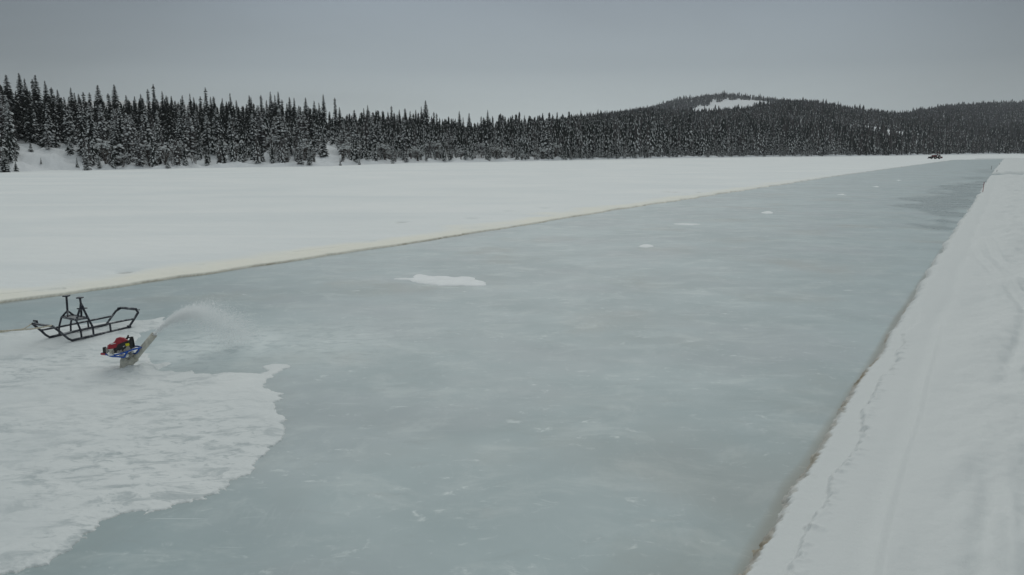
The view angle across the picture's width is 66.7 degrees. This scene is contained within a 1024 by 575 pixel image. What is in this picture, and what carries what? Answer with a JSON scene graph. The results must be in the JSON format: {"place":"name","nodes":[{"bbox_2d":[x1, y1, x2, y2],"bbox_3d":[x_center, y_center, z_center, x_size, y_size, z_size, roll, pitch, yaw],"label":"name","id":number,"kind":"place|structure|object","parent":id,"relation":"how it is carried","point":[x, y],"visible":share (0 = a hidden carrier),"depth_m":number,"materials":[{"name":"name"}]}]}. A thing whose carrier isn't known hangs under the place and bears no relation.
{"place":"outdoors","nodes":[
{"label":"outdoors","id":0,"kind":"place"},
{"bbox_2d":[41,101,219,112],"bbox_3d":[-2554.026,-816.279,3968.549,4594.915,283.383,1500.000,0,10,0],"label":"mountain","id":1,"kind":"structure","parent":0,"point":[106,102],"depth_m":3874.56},
{"bbox_2d":[0,159,1022,574],"bbox_3d":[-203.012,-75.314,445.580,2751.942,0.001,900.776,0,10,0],"label":"lake ice","id":2,"kind":"structure","parent":0,"point":[600,393],"depth_m":11.23,"materials":[{"name":"ice"}]},
{"bbox_2d":[0,317,289,574],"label":"snow sheet","id":3,"kind":"object","parent":2,"relation":"on","point":[91,437],"visible":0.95,"depth_m":8.83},
{"bbox_2d":[31,295,139,341],"bbox_3d":[-7.438,0.458,13.684,0.610,0.720,1.805,4,11,24],"label":"metal sled","id":4,"kind":"object","parent":3,"relation":"on","point":[70,317],"visible":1,"depth_m":13.46,"materials":[{"name":"paint"}]},
{"bbox_2d":[0,324,51,332],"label":"tow rope","id":5,"kind":"object","parent":4,"relation":"attached to","point":[2,331],"visible":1,"depth_m":12.48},
{"bbox_2d":[100,332,156,367],"bbox_3d":[-5.589,0.992,11.354,0.846,0.681,0.334,0,10,0],"label":"water pump","id":6,"kind":"object","parent":3,"relation":"on","point":[120,346],"visible":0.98,"depth_m":11.23,"materials":[{"name":"red paint"}]},
{"bbox_2d":[152,296,264,353],"bbox_3d":[-4.568,0.535,12.477,0.916,1.014,2.608,2,10,10],"label":"water spray","id":7,"kind":"object","parent":2,"relation":"on","point":[200,314],"visible":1,"depth_m":12.29,"materials":[{"name":"white"}]},
{"bbox_2d":[395,274,485,285],"bbox_3d":[-1.619,-0.190,19.460,2.625,0.041,1.601,7,12,34],"label":"snow patch","id":8,"kind":"object","parent":2,"relation":"on","point":[447,280],"visible":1,"depth_m":19.29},
{"bbox_2d":[0,154,1023,302],"bbox_3d":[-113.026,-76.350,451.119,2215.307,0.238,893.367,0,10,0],"label":"snow field","id":9,"kind":"structure","parent":0,"point":[65,232],"depth_m":44.96,"materials":[{"name":"snow"}]},
{"bbox_2d":[0,0,1023,127],"label":"sky","id":10,"kind":"structure","parent":0,"point":[507,58],"materials":[{"name":"grey"}]},
{"bbox_2d":[1,98,1023,171],"bbox_3d":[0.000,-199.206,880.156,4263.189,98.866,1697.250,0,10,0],"label":"snowy hills","id":11,"kind":"structure","parent":0,"point":[58,158],"depth_m":150.23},
{"bbox_2d":[0,93,4,143],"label":"spruce tree","id":12,"kind":"object","parent":11,"relation":"on","point":[1,113],"visible":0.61,"depth_m":130.67,"materials":[{"name":"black plant"}]},
{"bbox_2d":[0,148,11,171],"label":"spruce tree","id":13,"kind":"object","parent":11,"relation":"on","point":[4,163],"visible":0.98,"depth_m":110.89,"materials":[{"name":"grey plant"}]},
{"bbox_2d":[1,97,19,146],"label":"spruce tree","id":14,"kind":"object","parent":11,"relation":"on","point":[5,115],"visible":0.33,"depth_m":129.86,"materials":[{"name":"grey plant"}]},
{"bbox_2d":[4,98,19,157],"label":"spruce tree","id":15,"kind":"object","parent":11,"relation":"on","point":[9,129],"visible":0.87,"depth_m":122.31,"materials":[{"name":"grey plant"}]},
{"bbox_2d":[2,75,25,138],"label":"spruce tree","id":16,"kind":"object","parent":11,"relation":"on","point":[7,91],"visible":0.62,"depth_m":144.86,"materials":[{"name":"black plant"}]},
{"bbox_2d":[14,91,25,137],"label":"spruce tree","id":17,"kind":"object","parent":11,"relation":"on","point":[20,113],"visible":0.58,"depth_m":147.47,"materials":[{"name":"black plant"}]},
{"bbox_2d":[16,73,25,120],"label":"spruce tree","id":18,"kind":"object","parent":11,"relation":"on","point":[21,93],"visible":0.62,"depth_m":150.61,"materials":[{"name":"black plant"}]},
{"bbox_2d":[22,79,35,142],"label":"spruce tree","id":19,"kind":"object","parent":11,"relation":"on","point":[25,95],"visible":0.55,"depth_m":143.12,"materials":[{"name":"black plant"}]},
{"bbox_2d":[24,98,39,143],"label":"spruce tree","id":20,"kind":"object","parent":11,"relation":"on","point":[31,131],"visible":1,"depth_m":138.38,"materials":[{"name":"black plant"}]},
{"bbox_2d":[29,109,42,145],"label":"spruce tree","id":21,"kind":"object","parent":11,"relation":"on","point":[38,130],"visible":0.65,"depth_m":141.10,"materials":[{"name":"grey plant"}]},
{"bbox_2d":[31,75,42,124],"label":"spruce tree","id":22,"kind":"object","parent":11,"relation":"on","point":[36,95],"visible":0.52,"depth_m":152.26,"materials":[{"name":"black plant"}]},
{"bbox_2d":[31,97,42,139],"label":"spruce tree","id":23,"kind":"object","parent":11,"relation":"on","point":[37,115],"visible":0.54,"depth_m":146.55,"materials":[{"name":"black plant"}]},
{"bbox_2d":[41,81,50,104],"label":"spruce tree","id":24,"kind":"object","parent":11,"relation":"on","point":[45,92],"visible":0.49,"depth_m":164.47,"materials":[{"name":"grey plant"}]},
{"bbox_2d":[39,98,54,138],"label":"spruce tree","id":25,"kind":"object","parent":11,"relation":"on","point":[43,119],"visible":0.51,"depth_m":143.32,"materials":[{"name":"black plant"}]},
{"bbox_2d":[44,128,50,148],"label":"spruce tree","id":26,"kind":"object","parent":11,"relation":"on","point":[47,144],"visible":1,"depth_m":134.48,"materials":[{"name":"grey plant"}]},
{"bbox_2d":[39,104,59,147],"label":"spruce tree","id":27,"kind":"object","parent":11,"relation":"on","point":[52,137],"visible":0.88,"depth_m":139.24,"materials":[{"name":"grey plant"}]},
{"bbox_2d":[49,88,62,135],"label":"spruce tree","id":28,"kind":"object","parent":11,"relation":"on","point":[52,100],"visible":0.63,"depth_m":150.67,"materials":[{"name":"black plant"}]},
{"bbox_2d":[55,90,63,138],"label":"spruce tree","id":29,"kind":"object","parent":11,"relation":"on","point":[59,110],"visible":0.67,"depth_m":152.63,"materials":[{"name":"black plant"}]},
{"bbox_2d":[59,99,73,142],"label":"spruce tree","id":30,"kind":"object","parent":11,"relation":"on","point":[62,118],"visible":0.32,"depth_m":149.95,"materials":[{"name":"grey plant"}]},
{"bbox_2d":[62,99,75,144],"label":"spruce tree","id":31,"kind":"object","parent":11,"relation":"on","point":[66,126],"visible":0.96,"depth_m":140.84,"materials":[{"name":"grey plant"}]},
{"bbox_2d":[65,137,75,154],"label":"spruce tree","id":32,"kind":"object","parent":11,"relation":"on","point":[69,150],"visible":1,"depth_m":133.63,"materials":[{"name":"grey plant"}]},
{"bbox_2d":[67,107,76,144],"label":"spruce tree","id":33,"kind":"object","parent":11,"relation":"on","point":[72,125],"visible":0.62,"depth_m":143.26,"materials":[{"name":"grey plant"}]},
{"bbox_2d":[69,87,77,122],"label":"spruce tree","id":34,"kind":"object","parent":11,"relation":"on","point":[74,107],"visible":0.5,"depth_m":162.34,"materials":[{"name":"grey plant"}]},
{"bbox_2d":[74,104,81,149],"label":"spruce tree","id":35,"kind":"object","parent":11,"relation":"on","point":[79,109],"visible":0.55,"depth_m":138.52,"materials":[{"name":"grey plant"}]},
{"bbox_2d":[77,108,86,153],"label":"spruce tree","id":36,"kind":"object","parent":11,"relation":"on","point":[83,119],"visible":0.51,"depth_m":134.64,"materials":[{"name":"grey plant"}]},
{"bbox_2d":[82,147,91,169],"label":"spruce tree","id":37,"kind":"object","parent":11,"relation":"on","point":[87,162],"visible":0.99,"depth_m":121.73,"materials":[{"name":"grey plant"}]},
{"bbox_2d":[81,106,101,160],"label":"spruce tree","id":38,"kind":"object","parent":11,"relation":"on","point":[90,131],"visible":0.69,"depth_m":131.37,"materials":[{"name":"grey plant"}]},
{"bbox_2d":[93,85,107,129],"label":"spruce tree","id":39,"kind":"object","parent":11,"relation":"on","point":[98,97],"visible":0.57,"depth_m":165.20,"materials":[{"name":"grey plant"}]},
{"bbox_2d":[95,106,108,155],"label":"spruce tree","id":40,"kind":"object","parent":11,"relation":"on","point":[101,126],"visible":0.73,"depth_m":139.59,"materials":[{"name":"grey plant"}]},
{"bbox_2d":[97,104,109,139],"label":"spruce tree","id":41,"kind":"object","parent":11,"relation":"on","point":[108,136],"visible":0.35,"depth_m":145.28,"materials":[{"name":"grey plant"}]},
{"bbox_2d":[98,100,110,138],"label":"spruce tree","id":42,"kind":"object","parent":11,"relation":"on","point":[103,108],"visible":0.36,"depth_m":152.01,"materials":[{"name":"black plant"}]},
{"bbox_2d":[90,139,121,163],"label":"bare shrub","id":43,"kind":"object","parent":11,"relation":"on","point":[105,145],"visible":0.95,"depth_m":127.95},
{"bbox_2d":[106,94,112,125],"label":"spruce tree","id":44,"kind":"object","parent":11,"relation":"on","point":[109,110],"visible":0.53,"depth_m":160.66,"materials":[{"name":"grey plant"}]},
{"bbox_2d":[107,125,123,163],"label":"spruce tree","id":45,"kind":"object","parent":11,"relation":"on","point":[114,140],"visible":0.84,"depth_m":134.06,"materials":[{"name":"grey plant"}]},
{"bbox_2d":[110,84,122,111],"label":"spruce tree","id":46,"kind":"object","parent":11,"relation":"on","point":[114,98],"visible":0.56,"depth_m":176.72,"materials":[{"name":"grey plant"}]},
{"bbox_2d":[115,108,129,153],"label":"spruce tree","id":47,"kind":"object","parent":11,"relation":"on","point":[120,126],"visible":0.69,"depth_m":140.41,"materials":[{"name":"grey plant"}]},
{"bbox_2d":[115,152,132,166],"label":"bare shrub","id":48,"kind":"object","parent":11,"relation":"on","point":[123,156],"visible":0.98,"depth_m":129.82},
{"bbox_2d":[121,113,134,160],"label":"spruce tree","id":49,"kind":"object","parent":11,"relation":"on","point":[129,142],"visible":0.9,"depth_m":136.99,"materials":[{"name":"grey plant"}]},
{"bbox_2d":[130,115,137,145],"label":"spruce tree","id":50,"kind":"object","parent":11,"relation":"on","point":[132,124],"visible":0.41,"depth_m":145.63,"materials":[{"name":"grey plant"}]},
{"bbox_2d":[132,96,139,130],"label":"spruce tree","id":51,"kind":"object","parent":11,"relation":"on","point":[135,108],"visible":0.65,"depth_m":173.82,"materials":[{"name":"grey plant"}]},
{"bbox_2d":[135,100,142,138],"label":"spruce tree","id":52,"kind":"object","parent":11,"relation":"on","point":[139,112],"visible":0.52,"depth_m":164.07,"materials":[{"name":"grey plant"}]},
{"bbox_2d":[132,130,146,165],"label":"spruce tree","id":53,"kind":"object","parent":11,"relation":"on","point":[138,159],"visible":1,"depth_m":131.20,"materials":[{"name":"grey plant"}]},
{"bbox_2d":[139,114,146,160],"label":"spruce tree","id":54,"kind":"object","parent":11,"relation":"on","point":[142,133],"visible":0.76,"depth_m":142.60,"materials":[{"name":"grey plant"}]},
{"bbox_2d":[139,106,156,156],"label":"spruce tree","id":55,"kind":"object","parent":11,"relation":"on","point":[147,127],"visible":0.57,"depth_m":145.30,"materials":[{"name":"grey plant"}]},
{"bbox_2d":[146,89,151,126],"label":"spruce tree","id":56,"kind":"object","parent":11,"relation":"on","point":[149,112],"visible":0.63,"depth_m":174.60,"materials":[{"name":"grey plant"}]},
{"bbox_2d":[134,140,165,165],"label":"bare shrub","id":57,"kind":"object","parent":11,"relation":"on","point":[148,146],"visible":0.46,"depth_m":137.27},
{"bbox_2d":[151,84,156,116],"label":"spruce tree","id":58,"kind":"object","parent":11,"relation":"on","point":[153,90],"visible":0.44,"depth_m":171.25,"materials":[{"name":"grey plant"}]},
{"bbox_2d":[154,113,163,146],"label":"spruce tree","id":59,"kind":"object","parent":11,"relation":"on","point":[157,130],"visible":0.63,"depth_m":150.46,"materials":[{"name":"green plant"}]},
{"bbox_2d":[159,91,165,131],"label":"spruce tree","id":60,"kind":"object","parent":11,"relation":"on","point":[162,112],"visible":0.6,"depth_m":172.61,"materials":[{"name":"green plant"}]},
{"bbox_2d":[156,142,173,164],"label":"bare shrub","id":61,"kind":"object","parent":11,"relation":"on","point":[162,148],"visible":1,"depth_m":134.41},
{"bbox_2d":[162,103,174,141],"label":"spruce tree","id":62,"kind":"object","parent":11,"relation":"on","point":[166,113],"visible":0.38,"depth_m":165.53,"materials":[{"name":"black plant"}]},
{"bbox_2d":[163,107,175,144],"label":"spruce tree","id":63,"kind":"object","parent":11,"relation":"on","point":[168,122],"visible":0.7,"depth_m":161.68,"materials":[{"name":"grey plant"}]},
{"bbox_2d":[168,139,185,157],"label":"bare shrub","id":64,"kind":"object","parent":11,"relation":"on","point":[178,144],"visible":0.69,"depth_m":144.13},
{"bbox_2d":[174,110,188,158],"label":"spruce tree","id":65,"kind":"object","parent":11,"relation":"on","point":[181,137],"visible":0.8,"depth_m":147.28,"materials":[{"name":"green plant"}]},
{"bbox_2d":[181,104,192,144],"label":"spruce tree","id":66,"kind":"object","parent":11,"relation":"on","point":[184,117],"visible":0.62,"depth_m":156.32,"materials":[{"name":"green plant"}]},
{"bbox_2d":[183,106,196,155],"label":"spruce tree","id":67,"kind":"object","parent":11,"relation":"on","point":[192,146],"visible":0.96,"depth_m":151.89,"materials":[{"name":"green plant"}]},
{"bbox_2d":[188,94,193,122],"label":"spruce tree","id":68,"kind":"object","parent":11,"relation":"on","point":[190,104],"visible":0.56,"depth_m":178.78,"materials":[{"name":"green plant"}]},
{"bbox_2d":[193,111,202,143],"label":"spruce tree","id":69,"kind":"object","parent":11,"relation":"on","point":[195,125],"visible":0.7,"depth_m":162.85,"materials":[{"name":"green plant"}]},
{"bbox_2d":[200,116,205,145],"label":"spruce tree","id":70,"kind":"object","parent":11,"relation":"on","point":[202,129],"visible":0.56,"depth_m":169.49,"materials":[{"name":"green plant"}]},
{"bbox_2d":[203,87,209,120],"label":"spruce tree","id":71,"kind":"object","parent":11,"relation":"on","point":[206,105],"visible":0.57,"depth_m":187.97,"materials":[{"name":"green plant"}]},
{"bbox_2d":[201,112,214,155],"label":"spruce tree","id":72,"kind":"object","parent":11,"relation":"on","point":[206,140],"visible":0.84,"depth_m":155.86,"materials":[{"name":"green plant"}]},
{"bbox_2d":[212,108,227,154],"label":"spruce tree","id":73,"kind":"object","parent":11,"relation":"on","point":[216,127],"visible":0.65,"depth_m":160.52,"materials":[{"name":"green plant"}]},
{"bbox_2d":[219,102,230,143],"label":"spruce tree","id":74,"kind":"object","parent":11,"relation":"on","point":[225,125],"visible":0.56,"depth_m":175.05,"materials":[{"name":"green plant"}]},
{"bbox_2d":[228,94,233,126],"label":"spruce tree","id":75,"kind":"object","parent":11,"relation":"on","point":[231,109],"visible":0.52,"depth_m":187.51,"materials":[{"name":"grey plant"}]},
{"bbox_2d":[227,111,235,154],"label":"spruce tree","id":76,"kind":"object","parent":11,"relation":"on","point":[230,131],"visible":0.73,"depth_m":157.09,"materials":[{"name":"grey plant"}]},
{"bbox_2d":[217,140,250,160],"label":"bare shrub","id":77,"kind":"object","parent":11,"relation":"on","point":[235,146],"visible":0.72,"depth_m":148.88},
{"bbox_2d":[234,111,239,153],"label":"spruce tree","id":78,"kind":"object","parent":11,"relation":"on","point":[237,134],"visible":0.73,"depth_m":159.81,"materials":[{"name":"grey plant"}]},
{"bbox_2d":[243,104,249,130],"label":"spruce tree","id":79,"kind":"object","parent":11,"relation":"on","point":[246,120],"visible":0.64,"depth_m":176.18,"materials":[{"name":"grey plant"}]},
{"bbox_2d":[248,111,256,154],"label":"spruce tree","id":80,"kind":"object","parent":11,"relation":"on","point":[253,133],"visible":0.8,"depth_m":160.26,"materials":[{"name":"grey plant"}]},
{"bbox_2d":[254,105,268,151],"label":"spruce tree","id":81,"kind":"object","parent":11,"relation":"on","point":[259,125],"visible":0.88,"depth_m":164.26,"materials":[{"name":"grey plant"}]},
{"bbox_2d":[259,95,264,123],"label":"spruce tree","id":82,"kind":"object","parent":11,"relation":"on","point":[262,109],"visible":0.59,"depth_m":194.81,"materials":[{"name":"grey plant"}]},
{"bbox_2d":[270,117,277,145],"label":"spruce tree","id":83,"kind":"object","parent":11,"relation":"on","point":[273,131],"visible":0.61,"depth_m":163.29,"materials":[{"name":"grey plant"}]},
{"bbox_2d":[263,134,285,146],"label":"bare shrub","id":84,"kind":"object","parent":11,"relation":"on","point":[274,140],"visible":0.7,"depth_m":158.45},
{"bbox_2d":[273,105,287,154],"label":"spruce tree","id":85,"kind":"object","parent":11,"relation":"on","point":[279,126],"visible":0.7,"depth_m":159.27,"materials":[{"name":"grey plant"}]},
{"bbox_2d":[282,118,293,155],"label":"spruce tree","id":86,"kind":"object","parent":11,"relation":"on","point":[285,130],"visible":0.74,"depth_m":163.42,"materials":[{"name":"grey plant"}]},
{"bbox_2d":[294,111,304,151],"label":"spruce tree","id":87,"kind":"object","parent":11,"relation":"on","point":[298,128],"visible":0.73,"depth_m":165.40,"materials":[{"name":"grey plant"}]},
{"bbox_2d":[297,144,303,164],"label":"spruce tree","id":88,"kind":"object","parent":11,"relation":"on","point":[300,157],"visible":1,"depth_m":149.14,"materials":[{"name":"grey plant"}]},
{"bbox_2d":[291,141,317,159],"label":"bare shrub","id":89,"kind":"object","parent":11,"relation":"on","point":[305,146],"visible":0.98,"depth_m":152.95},
{"bbox_2d":[301,110,312,152],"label":"spruce tree","id":90,"kind":"object","parent":11,"relation":"on","point":[304,129],"visible":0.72,"depth_m":168.63,"materials":[{"name":"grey plant"}]},
{"bbox_2d":[307,111,319,148],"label":"spruce tree","id":91,"kind":"object","parent":11,"relation":"on","point":[310,124],"visible":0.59,"depth_m":179.35,"materials":[{"name":"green plant"}]},
{"bbox_2d":[312,121,320,154],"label":"spruce tree","id":92,"kind":"object","parent":11,"relation":"on","point":[314,140],"visible":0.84,"depth_m":170.94,"materials":[{"name":"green plant"}]},
{"bbox_2d":[318,128,329,156],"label":"spruce tree","id":93,"kind":"object","parent":11,"relation":"on","point":[324,152],"visible":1,"depth_m":166.00,"materials":[{"name":"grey plant"}]},
{"bbox_2d":[321,97,329,140],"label":"spruce tree","id":94,"kind":"object","parent":11,"relation":"on","point":[323,110],"visible":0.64,"depth_m":213.97,"materials":[{"name":"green plant"}]},
{"bbox_2d":[333,98,338,132],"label":"spruce tree","id":95,"kind":"object","parent":11,"relation":"on","point":[335,121],"visible":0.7,"depth_m":221.77,"materials":[{"name":"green plant"}]},
{"bbox_2d":[337,123,348,156],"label":"spruce tree","id":96,"kind":"object","parent":11,"relation":"on","point":[342,137],"visible":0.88,"depth_m":176.59,"materials":[{"name":"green plant"}]},
{"bbox_2d":[335,141,356,161],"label":"bare shrub","id":97,"kind":"object","parent":11,"relation":"on","point":[342,147],"visible":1,"depth_m":165.41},
{"bbox_2d":[349,118,360,155],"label":"spruce tree","id":98,"kind":"object","parent":11,"relation":"on","point":[355,133],"visible":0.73,"depth_m":183.51,"materials":[{"name":"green plant"}]},
{"bbox_2d":[367,118,379,156],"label":"spruce tree","id":99,"kind":"object","parent":11,"relation":"on","point":[372,135],"visible":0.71,"depth_m":190.04,"materials":[{"name":"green plant"}]},
{"bbox_2d":[372,142,391,160],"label":"bare shrub","id":100,"kind":"object","parent":11,"relation":"on","point":[383,147],"visible":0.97,"depth_m":184.28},
{"bbox_2d":[377,123,386,157],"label":"spruce tree","id":101,"kind":"object","parent":11,"relation":"on","point":[380,137],"visible":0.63,"depth_m":194.57,"materials":[{"name":"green plant"}]},
{"bbox_2d":[400,116,408,156],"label":"spruce tree","id":102,"kind":"object","parent":11,"relation":"on","point":[404,137],"visible":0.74,"depth_m":204.35,"materials":[{"name":"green plant"}]},
{"bbox_2d":[421,100,430,135],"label":"spruce tree","id":103,"kind":"object","parent":11,"relation":"on","point":[425,115],"visible":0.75,"depth_m":251.25,"materials":[{"name":"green plant"}]},
{"bbox_2d":[425,140,444,157],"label":"bare shrub","id":104,"kind":"object","parent":11,"relation":"on","point":[436,145],"visible":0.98,"depth_m":205.11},
{"bbox_2d":[487,145,505,158],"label":"bare shrub","id":105,"kind":"object","parent":11,"relation":"on","point":[498,149],"visible":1,"depth_m":215.89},
{"bbox_2d":[0,84,1023,168],"bbox_3d":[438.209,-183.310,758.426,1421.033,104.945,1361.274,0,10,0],"label":"spruce forest","id":106,"kind":"object","parent":11,"relation":"on","point":[667,129],"visible":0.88,"depth_m":373.50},
{"bbox_2d":[538,120,551,158],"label":"spruce tree","id":107,"kind":"object","parent":11,"relation":"on","point":[546,144],"visible":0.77,"depth_m":241.35,"materials":[{"name":"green plant"}]},
{"bbox_2d":[738,158,1023,574],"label":"snow bank","id":108,"kind":"structure","parent":0,"point":[915,466],"depth_m":8.10,"materials":[{"name":"snow"}]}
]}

